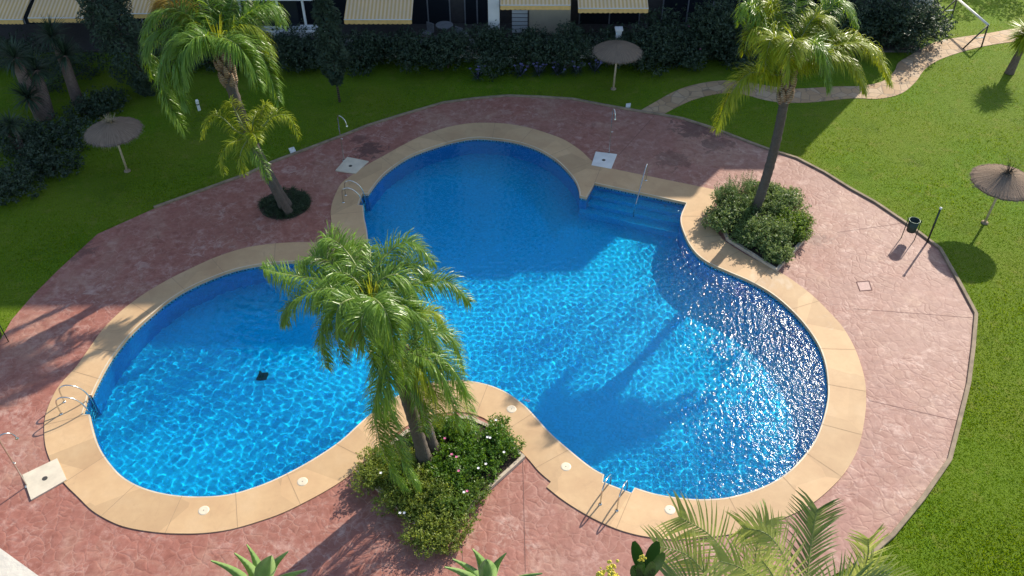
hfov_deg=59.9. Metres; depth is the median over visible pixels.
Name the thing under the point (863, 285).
manhole cover
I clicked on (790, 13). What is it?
tall bush
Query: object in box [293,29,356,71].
hedge shrub
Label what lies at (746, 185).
rosemary plant
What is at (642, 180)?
pool handrail
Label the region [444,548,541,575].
agave plant
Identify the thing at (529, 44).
hedge shrub
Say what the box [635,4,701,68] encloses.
tall bush
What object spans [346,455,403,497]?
flowering shrub
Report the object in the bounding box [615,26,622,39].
concrete post
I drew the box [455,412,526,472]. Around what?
flowering shrub
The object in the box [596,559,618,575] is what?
yellow flower plant
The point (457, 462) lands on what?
flowering shrub
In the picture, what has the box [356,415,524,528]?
flower bed
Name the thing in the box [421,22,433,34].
patio chair
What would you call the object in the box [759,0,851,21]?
glass door
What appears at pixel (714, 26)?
tall bush
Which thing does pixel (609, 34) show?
hedge shrub
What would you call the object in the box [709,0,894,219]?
queen palm
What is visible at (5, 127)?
bush
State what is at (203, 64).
garden bush
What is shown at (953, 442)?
kerb
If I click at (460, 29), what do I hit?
patio chair
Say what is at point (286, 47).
hedge shrub
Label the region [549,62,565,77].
lily clump
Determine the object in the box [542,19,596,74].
hedge shrub
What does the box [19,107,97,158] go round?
garden bush
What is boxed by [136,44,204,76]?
garden bush
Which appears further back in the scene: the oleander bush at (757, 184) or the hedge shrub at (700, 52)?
the hedge shrub at (700, 52)
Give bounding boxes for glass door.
[23,0,44,23]
[94,0,202,23]
[296,0,345,23]
[412,0,450,23]
[464,0,487,23]
[578,13,639,23]
[661,0,739,23]
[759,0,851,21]
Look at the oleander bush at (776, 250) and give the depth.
32.95 m
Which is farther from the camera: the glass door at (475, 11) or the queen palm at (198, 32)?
the glass door at (475, 11)
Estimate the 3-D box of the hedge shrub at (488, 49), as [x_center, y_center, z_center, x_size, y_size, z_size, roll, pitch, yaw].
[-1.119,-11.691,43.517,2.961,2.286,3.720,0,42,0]
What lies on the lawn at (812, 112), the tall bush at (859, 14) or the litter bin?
the tall bush at (859, 14)
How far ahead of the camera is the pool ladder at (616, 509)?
24.97 m
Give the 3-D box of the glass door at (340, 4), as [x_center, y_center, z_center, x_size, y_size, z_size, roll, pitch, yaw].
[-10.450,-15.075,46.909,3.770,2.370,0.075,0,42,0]
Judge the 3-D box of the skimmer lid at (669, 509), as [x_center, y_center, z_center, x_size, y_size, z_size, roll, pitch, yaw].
[4.459,6.261,25.076,0.310,0.016,0.310,0,42,0]
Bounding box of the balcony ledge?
[0,548,37,575]
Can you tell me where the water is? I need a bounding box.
[85,140,826,498]
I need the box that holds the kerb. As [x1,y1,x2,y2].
[153,94,977,565]
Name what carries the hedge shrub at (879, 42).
on the lawn at (812, 112)
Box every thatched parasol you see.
[82,112,144,172]
[591,40,642,90]
[968,157,1023,224]
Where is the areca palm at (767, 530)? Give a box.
[640,487,917,575]
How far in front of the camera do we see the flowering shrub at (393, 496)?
24.84 m
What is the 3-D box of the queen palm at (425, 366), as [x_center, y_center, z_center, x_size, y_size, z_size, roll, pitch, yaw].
[-2.183,2.942,24.896,2.330,5.036,3.171,-10,43,-11]
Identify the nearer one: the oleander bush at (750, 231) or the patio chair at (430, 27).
the oleander bush at (750, 231)
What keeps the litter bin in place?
on the deck
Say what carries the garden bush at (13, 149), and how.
on the lawn at (812, 112)
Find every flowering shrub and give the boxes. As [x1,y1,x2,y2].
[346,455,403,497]
[355,441,416,513]
[370,475,424,521]
[397,456,458,513]
[397,497,474,560]
[406,412,480,447]
[420,436,501,498]
[424,468,493,528]
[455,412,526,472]
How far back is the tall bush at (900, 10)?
44.42 m
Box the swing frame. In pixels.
[941,0,988,48]
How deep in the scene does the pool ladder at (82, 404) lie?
27.64 m
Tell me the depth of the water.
29.75 m
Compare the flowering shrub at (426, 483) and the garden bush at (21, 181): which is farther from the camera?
the garden bush at (21, 181)
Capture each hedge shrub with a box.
[231,24,272,70]
[255,18,315,72]
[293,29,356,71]
[340,27,396,77]
[382,26,436,73]
[414,25,472,71]
[461,19,515,81]
[496,24,556,74]
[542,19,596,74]
[585,22,641,68]
[622,20,681,77]
[664,24,711,71]
[699,25,764,70]
[751,25,795,61]
[810,6,850,49]
[855,0,905,50]
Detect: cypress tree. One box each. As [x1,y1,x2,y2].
[75,0,165,96]
[310,0,351,102]
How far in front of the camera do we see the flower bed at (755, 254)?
33.59 m
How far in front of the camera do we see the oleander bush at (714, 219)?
34.23 m
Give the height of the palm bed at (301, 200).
0.278 m
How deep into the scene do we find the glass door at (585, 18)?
47.49 m
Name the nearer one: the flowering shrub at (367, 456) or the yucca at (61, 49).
the flowering shrub at (367, 456)
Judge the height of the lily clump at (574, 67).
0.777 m
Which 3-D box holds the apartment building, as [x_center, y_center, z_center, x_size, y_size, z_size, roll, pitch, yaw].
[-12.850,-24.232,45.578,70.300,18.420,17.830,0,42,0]
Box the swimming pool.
[44,123,865,539]
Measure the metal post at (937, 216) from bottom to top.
1.690 m
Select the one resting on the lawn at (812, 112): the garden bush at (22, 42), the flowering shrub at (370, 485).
the garden bush at (22, 42)
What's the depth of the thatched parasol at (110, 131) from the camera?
35.91 m
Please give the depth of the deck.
29.59 m
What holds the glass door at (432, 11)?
in the apartment building
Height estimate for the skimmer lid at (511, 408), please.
0.016 m
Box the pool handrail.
[635,163,647,203]
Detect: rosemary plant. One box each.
[713,179,733,205]
[726,172,745,196]
[739,170,756,195]
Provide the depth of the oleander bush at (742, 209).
34.56 m
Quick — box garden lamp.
[195,99,200,110]
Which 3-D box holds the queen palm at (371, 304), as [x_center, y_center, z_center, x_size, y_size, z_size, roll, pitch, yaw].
[-3.553,2.288,23.828,4.208,8.183,3.988,28,49,28]
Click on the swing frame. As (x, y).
(974, 13)
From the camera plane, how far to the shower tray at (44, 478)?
25.85 m
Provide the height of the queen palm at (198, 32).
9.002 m
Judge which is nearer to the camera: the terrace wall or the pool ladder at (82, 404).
the pool ladder at (82, 404)
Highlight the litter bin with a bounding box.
[901,217,921,239]
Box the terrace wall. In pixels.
[240,29,685,58]
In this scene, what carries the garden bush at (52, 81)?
on the lawn at (812, 112)
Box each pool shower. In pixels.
[0,433,26,487]
[337,115,347,160]
[608,109,615,152]
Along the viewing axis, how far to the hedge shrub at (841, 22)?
44.36 m
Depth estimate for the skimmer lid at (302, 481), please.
25.78 m
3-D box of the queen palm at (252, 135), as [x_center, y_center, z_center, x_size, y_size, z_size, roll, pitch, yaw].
[-9.317,-4.131,32.627,3.004,5.649,2.902,31,51,30]
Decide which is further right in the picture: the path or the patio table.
the path
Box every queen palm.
[138,0,291,210]
[199,94,301,215]
[259,220,477,498]
[396,297,479,457]
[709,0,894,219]
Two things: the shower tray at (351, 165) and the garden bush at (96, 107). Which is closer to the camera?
the shower tray at (351, 165)
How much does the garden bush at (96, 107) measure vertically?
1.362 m
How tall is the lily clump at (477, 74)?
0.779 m
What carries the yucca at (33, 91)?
on the lawn at (812, 112)
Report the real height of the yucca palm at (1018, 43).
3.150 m
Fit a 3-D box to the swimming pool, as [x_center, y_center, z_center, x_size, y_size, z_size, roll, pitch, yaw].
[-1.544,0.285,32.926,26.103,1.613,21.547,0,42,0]
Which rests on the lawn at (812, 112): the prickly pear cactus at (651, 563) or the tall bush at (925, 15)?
the tall bush at (925, 15)
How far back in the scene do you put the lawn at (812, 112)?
38.92 m
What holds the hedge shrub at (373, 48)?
on the lawn at (812, 112)
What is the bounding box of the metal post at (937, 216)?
[926,207,941,242]
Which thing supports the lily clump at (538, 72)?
on the lawn at (812, 112)
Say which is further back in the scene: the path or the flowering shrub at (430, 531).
the path
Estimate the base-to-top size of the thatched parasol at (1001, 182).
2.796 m
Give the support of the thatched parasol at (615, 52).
on the lawn at (812, 112)
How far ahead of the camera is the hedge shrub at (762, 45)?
44.39 m
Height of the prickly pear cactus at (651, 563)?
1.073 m
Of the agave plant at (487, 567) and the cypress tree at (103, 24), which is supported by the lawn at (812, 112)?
the cypress tree at (103, 24)
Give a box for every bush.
[0,27,53,69]
[0,109,27,155]
[0,115,50,160]
[0,159,46,205]
[2,139,85,185]
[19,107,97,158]
[30,42,108,93]
[62,83,131,125]
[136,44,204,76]
[187,47,242,72]
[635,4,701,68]
[682,0,752,56]
[701,205,740,233]
[709,182,764,223]
[728,212,796,251]
[742,179,786,199]
[745,0,815,37]
[755,183,811,218]
[760,236,795,263]
[765,207,815,243]
[807,0,882,59]
[853,0,929,54]
[887,0,957,44]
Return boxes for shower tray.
[23,458,66,500]
[336,157,368,173]
[592,152,616,168]
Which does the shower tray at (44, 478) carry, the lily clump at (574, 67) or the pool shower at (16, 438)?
the pool shower at (16, 438)
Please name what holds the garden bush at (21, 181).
on the lawn at (812, 112)
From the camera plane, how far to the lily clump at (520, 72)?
43.47 m
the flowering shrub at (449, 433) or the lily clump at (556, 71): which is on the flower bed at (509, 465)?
the flowering shrub at (449, 433)
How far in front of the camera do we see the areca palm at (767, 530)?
4.32 m
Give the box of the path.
[642,28,1023,113]
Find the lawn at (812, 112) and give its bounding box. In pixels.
[0,0,1023,575]
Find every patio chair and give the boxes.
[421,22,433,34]
[455,26,467,34]
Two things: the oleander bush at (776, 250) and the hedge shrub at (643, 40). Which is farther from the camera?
the hedge shrub at (643, 40)
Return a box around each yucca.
[0,34,59,121]
[28,12,86,105]
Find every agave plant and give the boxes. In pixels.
[211,544,306,575]
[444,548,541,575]
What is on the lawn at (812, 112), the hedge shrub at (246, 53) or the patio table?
the hedge shrub at (246, 53)
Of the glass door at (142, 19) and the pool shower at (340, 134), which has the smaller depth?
the pool shower at (340, 134)
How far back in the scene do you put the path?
42.84 m
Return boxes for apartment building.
[0,0,932,51]
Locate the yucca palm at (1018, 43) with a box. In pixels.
[1004,17,1023,74]
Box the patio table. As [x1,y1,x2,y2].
[436,21,452,28]
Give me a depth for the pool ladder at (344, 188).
35.78 m
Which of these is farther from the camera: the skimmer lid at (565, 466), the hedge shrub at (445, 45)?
the hedge shrub at (445, 45)
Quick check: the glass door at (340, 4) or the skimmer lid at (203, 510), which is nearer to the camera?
the skimmer lid at (203, 510)
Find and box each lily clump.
[469,65,485,81]
[512,63,528,78]
[531,62,547,77]
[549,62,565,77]
[569,61,585,76]
[586,59,603,72]
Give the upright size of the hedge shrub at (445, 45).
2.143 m
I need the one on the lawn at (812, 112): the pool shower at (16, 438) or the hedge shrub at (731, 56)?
the hedge shrub at (731, 56)
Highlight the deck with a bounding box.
[0,97,973,575]
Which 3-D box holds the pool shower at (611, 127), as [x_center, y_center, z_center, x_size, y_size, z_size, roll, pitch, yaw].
[4.275,-6.588,37.703,0.157,2.276,0.446,-13,44,-14]
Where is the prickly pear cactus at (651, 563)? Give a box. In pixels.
[630,541,664,575]
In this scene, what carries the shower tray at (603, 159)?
on the deck
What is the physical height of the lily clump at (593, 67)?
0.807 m
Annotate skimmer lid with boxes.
[198,506,208,514]
[297,477,307,485]
[507,405,515,412]
[561,462,570,470]
[664,505,674,514]
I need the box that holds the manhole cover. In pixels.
[856,281,871,290]
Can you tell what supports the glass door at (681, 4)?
in the apartment building
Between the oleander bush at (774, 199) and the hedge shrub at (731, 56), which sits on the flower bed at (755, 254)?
the oleander bush at (774, 199)
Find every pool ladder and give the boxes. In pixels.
[55,385,91,414]
[342,180,364,204]
[599,474,627,511]
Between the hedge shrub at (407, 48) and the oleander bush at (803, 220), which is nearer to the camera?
the oleander bush at (803, 220)
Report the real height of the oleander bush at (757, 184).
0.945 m
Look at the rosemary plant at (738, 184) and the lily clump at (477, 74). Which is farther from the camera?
the lily clump at (477, 74)
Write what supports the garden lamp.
on the lawn at (812, 112)
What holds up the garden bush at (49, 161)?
on the lawn at (812, 112)
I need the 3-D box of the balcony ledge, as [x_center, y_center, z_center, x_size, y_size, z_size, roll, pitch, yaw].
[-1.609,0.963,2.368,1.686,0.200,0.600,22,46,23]
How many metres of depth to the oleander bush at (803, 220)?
33.98 m
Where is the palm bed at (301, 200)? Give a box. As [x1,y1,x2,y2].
[257,185,313,220]
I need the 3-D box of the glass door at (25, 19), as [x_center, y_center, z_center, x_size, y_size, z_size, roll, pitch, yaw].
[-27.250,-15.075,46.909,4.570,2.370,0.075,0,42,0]
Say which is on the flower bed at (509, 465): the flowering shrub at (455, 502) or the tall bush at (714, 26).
the flowering shrub at (455, 502)
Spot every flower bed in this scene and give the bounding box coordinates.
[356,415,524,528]
[722,194,811,271]
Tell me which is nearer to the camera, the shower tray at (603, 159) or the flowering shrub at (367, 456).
the flowering shrub at (367, 456)
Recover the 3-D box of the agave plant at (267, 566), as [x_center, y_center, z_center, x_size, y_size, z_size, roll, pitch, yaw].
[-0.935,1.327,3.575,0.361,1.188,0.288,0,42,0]
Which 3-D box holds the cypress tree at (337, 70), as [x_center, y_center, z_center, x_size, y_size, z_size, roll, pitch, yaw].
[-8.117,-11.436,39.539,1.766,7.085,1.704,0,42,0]
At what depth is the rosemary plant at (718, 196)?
34.67 m
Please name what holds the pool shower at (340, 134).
on the deck

